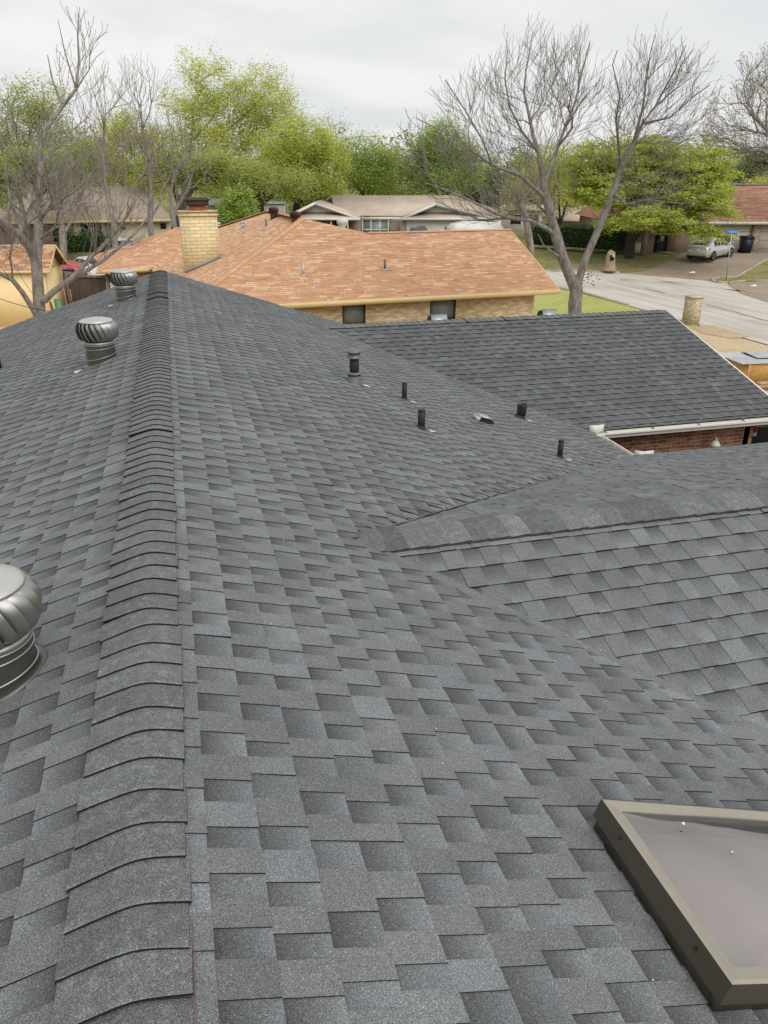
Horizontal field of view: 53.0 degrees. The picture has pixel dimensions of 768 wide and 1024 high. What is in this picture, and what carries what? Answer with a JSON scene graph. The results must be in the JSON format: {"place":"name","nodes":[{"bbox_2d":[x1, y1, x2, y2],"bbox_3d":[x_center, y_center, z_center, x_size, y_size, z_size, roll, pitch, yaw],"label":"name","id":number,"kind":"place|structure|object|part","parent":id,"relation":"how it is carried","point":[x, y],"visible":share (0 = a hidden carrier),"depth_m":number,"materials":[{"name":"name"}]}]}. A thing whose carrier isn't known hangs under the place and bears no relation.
{"place":"outdoors","nodes":[
{"label":"outdoors","id":0,"kind":"place"},
{"bbox_2d":[1,299,45,310],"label":"overhead cable","id":1,"kind":"object","parent":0,"point":[22,305],"visible":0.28,"depth_m":20.35,"materials":[{"name":"black rubber"}]},
{"bbox_2d":[50,299,61,309],"bbox_3d":[-14.624,-8.824,34.639,0.600,1.450,0.360,-6,24,-13],"label":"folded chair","id":2,"kind":"object","parent":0,"point":[57,303],"visible":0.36,"depth_m":34.47,"materials":[{"name":"green paint"}]},
{"bbox_2d":[208,198,223,205],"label":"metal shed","id":3,"kind":"structure","parent":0,"point":[213,201],"depth_m":71.76,"materials":[{"name":"grey metal"}]},
{"bbox_2d":[0,0,767,183],"label":"sky","id":4,"kind":"structure","parent":0,"point":[378,60],"materials":[{"name":"white"}]},
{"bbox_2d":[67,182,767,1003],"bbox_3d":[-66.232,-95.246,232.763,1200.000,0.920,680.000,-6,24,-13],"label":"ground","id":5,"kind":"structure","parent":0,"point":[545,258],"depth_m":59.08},
{"bbox_2d":[0,69,97,186],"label":"leafy tree","id":6,"kind":"object","parent":5,"relation":"on","point":[33,101],"visible":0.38,"depth_m":68.84,"materials":[{"name":"green plant"}]},
{"bbox_2d":[0,132,111,244],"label":"leafy tree","id":7,"kind":"object","parent":5,"relation":"on","point":[3,183],"visible":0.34,"depth_m":53.38,"materials":[{"name":"green plant"}]},
{"bbox_2d":[9,83,109,258],"bbox_3d":[-21.126,-21.428,49.902,6.763,11.320,6.238,-6,24,-13],"label":"bare tree","id":8,"kind":"object","parent":5,"relation":"on","point":[62,242],"visible":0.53,"depth_m":49.86,"materials":[{"name":"grey plant"}]},
{"bbox_2d":[51,229,110,253],"bbox_3d":[-21.945,-19.790,56.306,4.522,1.790,1.831,6,24,12],"label":"hedge","id":9,"kind":"object","parent":5,"relation":"on","point":[76,243],"visible":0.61,"depth_m":56.02,"materials":[{"name":"green plant"}]},
{"bbox_2d":[0,186,170,253],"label":"ranch house","id":10,"kind":"structure","parent":5,"relation":"on","point":[161,220],"depth_m":60.78,"materials":[{"name":"brown"}]},
{"bbox_2d":[52,225,58,240],"bbox_3d":[-25.048,-21.458,59.213,0.724,1.200,0.060,-8,25,-18],"label":"window","id":11,"kind":"structure","parent":10,"relation":"in","point":[54,231],"depth_m":59.18,"materials":[{"name":"black glass"}]},
{"bbox_2d":[79,223,102,235],"bbox_3d":[-22.788,-21.908,59.980,1.665,1.310,0.060,-8,25,-18],"label":"window","id":12,"kind":"structure","parent":10,"relation":"in","point":[80,224],"depth_m":59.87,"materials":[{"name":"grey glass"}]},
{"bbox_2d":[160,223,165,228],"bbox_3d":[-17.639,-22.868,61.563,0.434,0.400,0.060,-8,25,-18],"label":"window","id":13,"kind":"structure","parent":10,"relation":"in","point":[163,225],"depth_m":61.56,"materials":[{"name":"black glass"}]},
{"bbox_2d":[71,173,120,186],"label":"tree","id":14,"kind":"object","parent":5,"relation":"on","point":[98,183],"visible":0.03,"depth_m":96.43,"materials":[{"name":"green plant"}]},
{"bbox_2d":[44,58,163,248],"bbox_3d":[-16.997,-21.148,47.852,6.809,12.046,5.836,-12,27,-26],"label":"bare tree","id":15,"kind":"object","parent":5,"relation":"on","point":[104,171],"visible":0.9,"depth_m":47.32,"materials":[{"name":"grey plant"}]},
{"bbox_2d":[80,102,177,201],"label":"leafy tree","id":16,"kind":"object","parent":5,"relation":"on","point":[121,117],"visible":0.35,"depth_m":77.23,"materials":[{"name":"green plant"}]},
{"bbox_2d":[93,52,196,236],"bbox_3d":[-15.628,-22.818,51.021,6.955,13.356,5.940,-6,24,-13],"label":"bare tree","id":17,"kind":"object","parent":5,"relation":"on","point":[150,204],"visible":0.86,"depth_m":50.50,"materials":[{"name":"grey plant"}]},
{"bbox_2d":[144,106,218,228],"bbox_3d":[-14.389,-23.091,55.827,5.403,10.957,5.678,-6,24,-13],"label":"bare tree","id":18,"kind":"object","parent":5,"relation":"on","point":[173,211],"visible":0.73,"depth_m":54.97,"materials":[{"name":"grey plant"}]},
{"bbox_2d":[128,135,245,228],"bbox_3d":[-16.804,-27.000,65.211,9.499,8.854,5.987,-16,28,-32],"label":"leafy tree","id":19,"kind":"object","parent":5,"relation":"on","point":[200,172],"visible":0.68,"depth_m":63.98,"materials":[{"name":"green plant"}]},
{"bbox_2d":[142,36,313,209],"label":"elm tree","id":20,"kind":"object","parent":5,"relation":"on","point":[221,132],"visible":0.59,"depth_m":80.01,"materials":[{"name":"green plant"}]},
{"bbox_2d":[210,181,260,225],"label":"bushy tree","id":21,"kind":"object","parent":5,"relation":"on","point":[238,204],"visible":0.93,"depth_m":56.16,"materials":[{"name":"green plant"}]},
{"bbox_2d":[197,169,276,212],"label":"tree","id":22,"kind":"object","parent":5,"relation":"on","point":[214,196],"visible":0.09,"depth_m":107.04,"materials":[{"name":"green plant"}]},
{"bbox_2d":[197,146,331,212],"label":"oak tree","id":23,"kind":"object","parent":5,"relation":"on","point":[244,176],"visible":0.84,"depth_m":68.95,"materials":[{"name":"green plant"}]},
{"bbox_2d":[264,197,285,212],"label":"metal shed","id":24,"kind":"structure","parent":5,"relation":"on","point":[280,205],"depth_m":77.50,"materials":[{"name":"white metal"}]},
{"bbox_2d":[244,106,359,210],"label":"elm tree","id":25,"kind":"object","parent":5,"relation":"on","point":[324,153],"visible":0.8,"depth_m":76.79,"materials":[{"name":"green plant"}]},
{"bbox_2d":[275,175,346,213],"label":"tree","id":26,"kind":"object","parent":5,"relation":"on","point":[311,199],"visible":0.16,"depth_m":113.79,"materials":[{"name":"green plant"}]},
{"bbox_2d":[306,107,366,194],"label":"leafy tree","id":27,"kind":"object","parent":5,"relation":"on","point":[342,134],"visible":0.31,"depth_m":107.28,"materials":[{"name":"green plant"}]},
{"bbox_2d":[337,218,347,227],"bbox_3d":[-3.516,-23.620,65.535,1.000,2.600,0.951,-6,24,-13],"label":"patio heater","id":28,"kind":"object","parent":5,"relation":"on","point":[342,222],"visible":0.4,"depth_m":64.82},
{"bbox_2d":[324,124,404,194],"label":"leafy tree","id":29,"kind":"object","parent":5,"relation":"on","point":[377,172],"visible":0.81,"depth_m":85.91,"materials":[{"name":"green plant"}]},
{"bbox_2d":[106,284,628,305],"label":"kerb","id":30,"kind":"structure","parent":5,"relation":"on","point":[605,298],"depth_m":44.15,"materials":[{"name":"concrete"}]},
{"bbox_2d":[0,268,767,1023],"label":"brick house","id":31,"kind":"structure","parent":5,"relation":"on","point":[316,706],"depth_m":3.66,"materials":[{"name":"grey"}]},
{"bbox_2d":[752,427,757,436],"bbox_3d":[7.235,-1.619,15.024,0.100,0.280,0.070,-6,24,-13],"label":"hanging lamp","id":32,"kind":"object","parent":31,"relation":"hanging from","point":[755,430],"visible":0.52,"depth_m":15.03,"materials":[{"name":"metal"}]},
{"bbox_2d":[751,425,767,443],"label":"doorway","id":33,"kind":"structure","parent":31,"relation":"in","point":[762,433],"depth_m":15.38,"materials":[{"name":"grey metal"}]},
{"bbox_2d":[11,119,766,205],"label":"distant wood","id":34,"kind":"object","parent":5,"relation":"on","point":[391,140],"visible":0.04,"depth_m":125.23,"materials":[{"name":"green plant"}]},
{"bbox_2d":[289,195,507,231],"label":"ranch house","id":35,"kind":"structure","parent":5,"relation":"on","point":[383,213],"depth_m":67.28,"materials":[{"name":"beige"}]},
{"bbox_2d":[362,219,388,231],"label":"window","id":36,"kind":"structure","parent":35,"relation":"in","point":[368,225],"depth_m":67.25,"materials":[{"name":"grey glass"}]},
{"bbox_2d":[373,149,425,194],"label":"tree","id":37,"kind":"object","parent":5,"relation":"on","point":[402,188],"visible":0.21,"depth_m":116.27,"materials":[{"name":"green plant"}]},
{"bbox_2d":[410,226,427,230],"bbox_3d":[2.825,-22.133,62.305,1.960,1.820,4.625,0,24,0],"label":"parked car","id":38,"kind":"object","parent":5,"relation":"on","point":[418,228],"visible":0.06,"depth_m":61.56,"materials":[{"name":"grey paint"}]},
{"bbox_2d":[392,110,495,195],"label":"leafy tree","id":39,"kind":"object","parent":5,"relation":"on","point":[433,163],"visible":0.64,"depth_m":82.77,"materials":[{"name":"green plant"}]},
{"bbox_2d":[446,221,502,229],"bbox_3d":[7.351,-22.139,61.993,4.400,2.430,2.020,-13,27,-27],"label":"covered trailer","id":40,"kind":"object","parent":5,"relation":"on","point":[460,225],"visible":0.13,"depth_m":60.84,"materials":[{"name":"plastic"}]},
{"bbox_2d":[455,156,523,206],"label":"tree","id":41,"kind":"object","parent":5,"relation":"on","point":[473,195],"visible":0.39,"depth_m":106.56,"materials":[{"name":"green plant"}]},
{"bbox_2d":[500,199,544,230],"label":"ranch house","id":42,"kind":"structure","parent":5,"relation":"on","point":[512,225],"depth_m":83.29,"materials":[{"name":"beige paint"}]},
{"bbox_2d":[510,214,521,224],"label":"window","id":43,"kind":"structure","parent":42,"relation":"in","point":[512,222],"depth_m":83.23,"materials":[{"name":"black glass"}]},
{"bbox_2d":[528,214,539,220],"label":"window","id":44,"kind":"structure","parent":42,"relation":"in","point":[534,218],"depth_m":82.76,"materials":[{"name":"grey glass"}]},
{"bbox_2d":[499,144,567,205],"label":"tree","id":45,"kind":"object","parent":5,"relation":"on","point":[520,158],"visible":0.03,"depth_m":107.40,"materials":[{"name":"green plant"}]},
{"bbox_2d":[495,134,590,226],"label":"leafy tree","id":46,"kind":"object","parent":5,"relation":"on","point":[566,206],"visible":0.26,"depth_m":71.75,"materials":[{"name":"green plant"}]},
{"bbox_2d":[545,204,581,227],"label":"ranch house","id":47,"kind":"structure","parent":5,"relation":"on","point":[572,218],"depth_m":76.91,"materials":[{"name":"beige"}]},
{"bbox_2d":[524,221,625,251],"bbox_3d":[15.440,-22.297,62.038,9.012,2.113,2.339,20,31,38],"label":"hedge","id":48,"kind":"object","parent":5,"relation":"on","point":[578,236],"visible":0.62,"depth_m":61.25,"materials":[{"name":"green plant"}]},
{"bbox_2d":[545,270,619,272],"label":"kerb","id":49,"kind":"structure","parent":5,"relation":"on","point":[590,271],"depth_m":54.59,"materials":[{"name":"concrete"}]},
{"bbox_2d":[563,152,607,203],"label":"tree","id":50,"kind":"object","parent":5,"relation":"on","point":[584,178],"visible":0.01,"depth_m":102.70,"materials":[{"name":"green plant"}]},
{"bbox_2d":[603,250,616,270],"bbox_3d":[15.857,-17.623,53.891,0.937,1.386,0.949,16,28,32],"label":"stone post","id":51,"kind":"object","parent":5,"relation":"on","point":[609,265],"visible":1,"depth_m":53.72,"materials":[{"name":"beige stone"}]},
{"bbox_2d":[551,134,750,258],"bbox_3d":[19.098,-22.632,55.606,11.705,8.705,13.933,-6,24,-13],"label":"mesquite tree","id":52,"kind":"object","parent":5,"relation":"on","point":[638,222],"visible":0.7,"depth_m":54.12,"materials":[{"name":"green plant"}]},
{"bbox_2d":[575,184,767,255],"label":"ranch house","id":53,"kind":"structure","parent":5,"relation":"on","point":[751,201],"depth_m":60.68,"materials":[{"name":"red"}]},
{"bbox_2d":[653,229,668,252],"bbox_3d":[21.798,-21.266,60.713,1.093,2.203,0.100,0,24,0],"label":"door","id":54,"kind":"structure","parent":53,"relation":"in","point":[660,244],"depth_m":60.73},
{"bbox_2d":[687,225,752,251],"bbox_3d":[26.387,-21.428,60.695,4.883,2.513,0.115,0,24,0],"label":"garage door","id":55,"kind":"structure","parent":53,"relation":"in","point":[744,230],"depth_m":60.40,"materials":[{"name":"beige paint"}]},
{"bbox_2d":[756,225,767,251],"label":"garage door","id":56,"kind":"structure","parent":53,"relation":"in","point":[762,246],"depth_m":60.67,"materials":[{"name":"beige paint"}]},
{"bbox_2d":[682,295,703,325],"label":"mailbox pillar","id":57,"kind":"structure","parent":5,"relation":"on","point":[692,310],"depth_m":36.14,"materials":[{"name":"stone"}]},
{"bbox_2d":[678,148,744,183],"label":"tree","id":58,"kind":"object","parent":5,"relation":"on","point":[716,172],"depth_m":100.03,"materials":[{"name":"green plant"}]},
{"bbox_2d":[688,42,767,187],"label":"budding tree","id":59,"kind":"object","parent":5,"relation":"on","point":[755,121],"visible":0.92,"depth_m":56.78,"materials":[{"name":"grey plant"}]},
{"bbox_2d":[726,230,737,279],"bbox_3d":[22.433,-16.725,50.286,0.720,3.185,0.185,-1,24,-2],"label":"street sign","id":60,"kind":"object","parent":5,"relation":"on","point":[731,232],"visible":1,"depth_m":49.67,"materials":[{"name":"metal"}]},
{"bbox_2d":[710,258,767,283],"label":"kerb","id":61,"kind":"structure","parent":5,"relation":"on","point":[741,273],"depth_m":50.68,"materials":[{"name":"concrete"}]},
{"bbox_2d":[717,136,767,183],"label":"leafy tree","id":62,"kind":"object","parent":5,"relation":"on","point":[747,173],"visible":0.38,"depth_m":74.25,"materials":[{"name":"green plant"}]},
{"bbox_2d":[740,170,767,183],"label":"leafy tree","id":63,"kind":"object","parent":5,"relation":"on","point":[758,181],"visible":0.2,"depth_m":66.91,"materials":[{"name":"green plant"}]},
{"bbox_2d":[105,271,767,343],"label":"street","id":64,"kind":"structure","parent":0,"point":[670,299],"depth_m":44.60,"materials":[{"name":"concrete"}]},
{"bbox_2d":[73,256,109,274],"bbox_3d":[-19.848,-16.449,51.695,1.960,1.470,4.625,-20,31,-38],"label":"parked car","id":65,"kind":"object","parent":64,"relation":"on","point":[79,259],"visible":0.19,"depth_m":50.28,"materials":[{"name":"white paint"}]},
{"bbox_2d":[109,237,133,249],"bbox_3d":[-18.946,-19.018,56.131,1.960,1.770,4.625,-16,28,-31],"label":"parked car","id":66,"kind":"object","parent":64,"relation":"on","point":[119,242],"visible":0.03,"depth_m":55.62,"materials":[{"name":"white paint"}]},
{"bbox_2d":[533,289,696,328],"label":"lawn","id":67,"kind":"structure","parent":0,"point":[590,304],"depth_m":42.16,"materials":[{"name":"green plant"}]},
{"bbox_2d":[470,150,564,256],"bbox_3d":[6.262,-14.349,36.769,4.537,5.599,6.741,4,24,9],"label":"bare tree","id":68,"kind":"object","parent":67,"relation":"on","point":[529,236],"visible":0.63,"depth_m":36.67,"materials":[{"name":"grey plant"}]},
{"bbox_2d":[377,12,723,313],"bbox_3d":[5.343,-9.818,25.006,11.330,11.188,5.688,0,24,-1],"label":"bare tree","id":69,"kind":"object","parent":67,"relation":"on","point":[574,281],"visible":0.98,"depth_m":23.89,"materials":[{"name":"grey plant"}]},
{"bbox_2d":[628,252,767,280],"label":"driveway","id":70,"kind":"structure","parent":0,"point":[682,265],"depth_m":54.94,"materials":[{"name":"brown concrete"}]},
{"bbox_2d":[686,237,734,260],"bbox_3d":[24.312,-19.591,57.102,4.826,1.553,1.960,-21,31,-39],"label":"parked car","id":71,"kind":"object","parent":70,"relation":"on","point":[713,250],"visible":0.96,"depth_m":55.85,"materials":[{"name":"silver metal"}]},
{"bbox_3d":[23.182,-19.615,55.913,0.733,0.355,1.242,-21,31,-39],"label":"rear window","id":72,"kind":"part","parent":71,"relation":"part of","materials":[{"name":"glass"}]},
{"bbox_2d":[737,236,754,252],"bbox_3d":[28.128,-20.804,59.855,0.870,1.280,0.902,0,24,0],"label":"wheelie bin","id":73,"kind":"object","parent":70,"relation":"on","point":[745,244],"visible":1,"depth_m":59.57,"materials":[{"name":"black plastic"}]},
{"bbox_2d":[693,325,748,338],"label":"path","id":74,"kind":"structure","parent":0,"point":[715,330],"depth_m":34.72,"materials":[{"name":"beige concrete"}]},
{"bbox_2d":[692,329,767,392],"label":"lawn","id":75,"kind":"structure","parent":0,"point":[719,344],"depth_m":32.23,"materials":[{"name":"beige plant"}]},
{"bbox_2d":[714,260,767,280],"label":"lawn","id":76,"kind":"structure","parent":0,"point":[759,271],"depth_m":52.16,"materials":[{"name":"green plant"}]},
{"bbox_2d":[725,358,767,384],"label":"plywood box","id":77,"kind":"object","parent":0,"point":[754,373],"visible":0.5,"depth_m":25.85,"materials":[{"name":"brown wood"}]},
{"bbox_2d":[719,352,751,357],"bbox_3d":[12.489,-5.514,26.955,1.900,0.026,0.750,-5,24,-11],"label":"metal sheet","id":78,"kind":"object","parent":77,"relation":"on","point":[735,354],"visible":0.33,"depth_m":26.90,"materials":[{"name":"grey metal"}]},
{"bbox_2d":[726,356,767,363],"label":"metal sheet","id":79,"kind":"object","parent":77,"relation":"on","point":[748,360],"visible":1,"depth_m":26.05,"materials":[{"name":"grey metal"}]},
{"bbox_2d":[743,351,767,357],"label":"metal sheet","id":80,"kind":"object","parent":79,"relation":"on","point":[760,354],"visible":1,"depth_m":26.79,"materials":[{"name":"grey metal"}]},
{"bbox_2d":[728,281,767,301],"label":"driveway","id":81,"kind":"structure","parent":0,"point":[759,290],"depth_m":48.01,"materials":[{"name":"beige concrete"}]},
{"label":"lawn","id":82,"kind":"structure","parent":0,"visible":0},
{"bbox_2d":[0,244,68,325],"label":"garden shed","id":83,"kind":"structure","parent":82,"relation":"on","point":[53,258],"depth_m":35.59,"materials":[{"name":"beige wood"}]},
{"bbox_2d":[60,259,89,286],"bbox_3d":[-17.561,-12.516,41.643,2.750,2.600,2.400,-1,24,-2],"label":"canopy","id":84,"kind":"object","parent":82,"relation":"on","point":[72,267],"visible":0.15,"depth_m":40.62,"materials":[{"name":"red fabric"}]},
{"bbox_2d":[0,1,157,316],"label":"bare tree","id":85,"kind":"object","parent":82,"relation":"on","point":[34,251],"visible":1,"depth_m":20.90,"materials":[{"name":"grey plant"}]},
{"bbox_2d":[62,271,110,303],"bbox_3d":[-16.835,-10.690,37.866,7.273,2.241,0.150,4,24,8],"label":"wooden fence","id":86,"kind":"object","parent":82,"relation":"on","point":[82,287],"visible":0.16,"depth_m":37.33,"materials":[{"name":"brown wood"}]},
{"bbox_2d":[95,197,559,323],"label":"ranch house","id":87,"kind":"structure","parent":82,"relation":"on","point":[295,260],"depth_m":30.19,"materials":[{"name":"orange"}]},
{"bbox_2d":[342,305,365,323],"bbox_3d":[-1.124,-7.011,28.483,0.905,1.405,0.080,-8,25,-18],"label":"window","id":88,"kind":"structure","parent":87,"relation":"in","point":[351,314],"depth_m":28.37,"materials":[{"name":"grey glass"}]},
{"bbox_2d":[430,300,455,319],"bbox_3d":[2.227,-7.488,29.573,1.084,1.405,0.080,-8,25,-18],"label":"window","id":89,"kind":"structure","parent":87,"relation":"in","point":[448,307],"depth_m":29.45,"materials":[{"name":"grey glass"}]},
{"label":"plank","id":90,"kind":"object","parent":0,"visible":0},
{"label":"plank","id":91,"kind":"object","parent":90,"relation":"on","visible":0},
{"bbox_2d":[757,381,767,384],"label":"plank","id":92,"kind":"object","parent":91,"relation":"on","point":[762,382],"visible":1,"depth_m":25.34,"materials":[{"name":"brown wood"}]}
]}

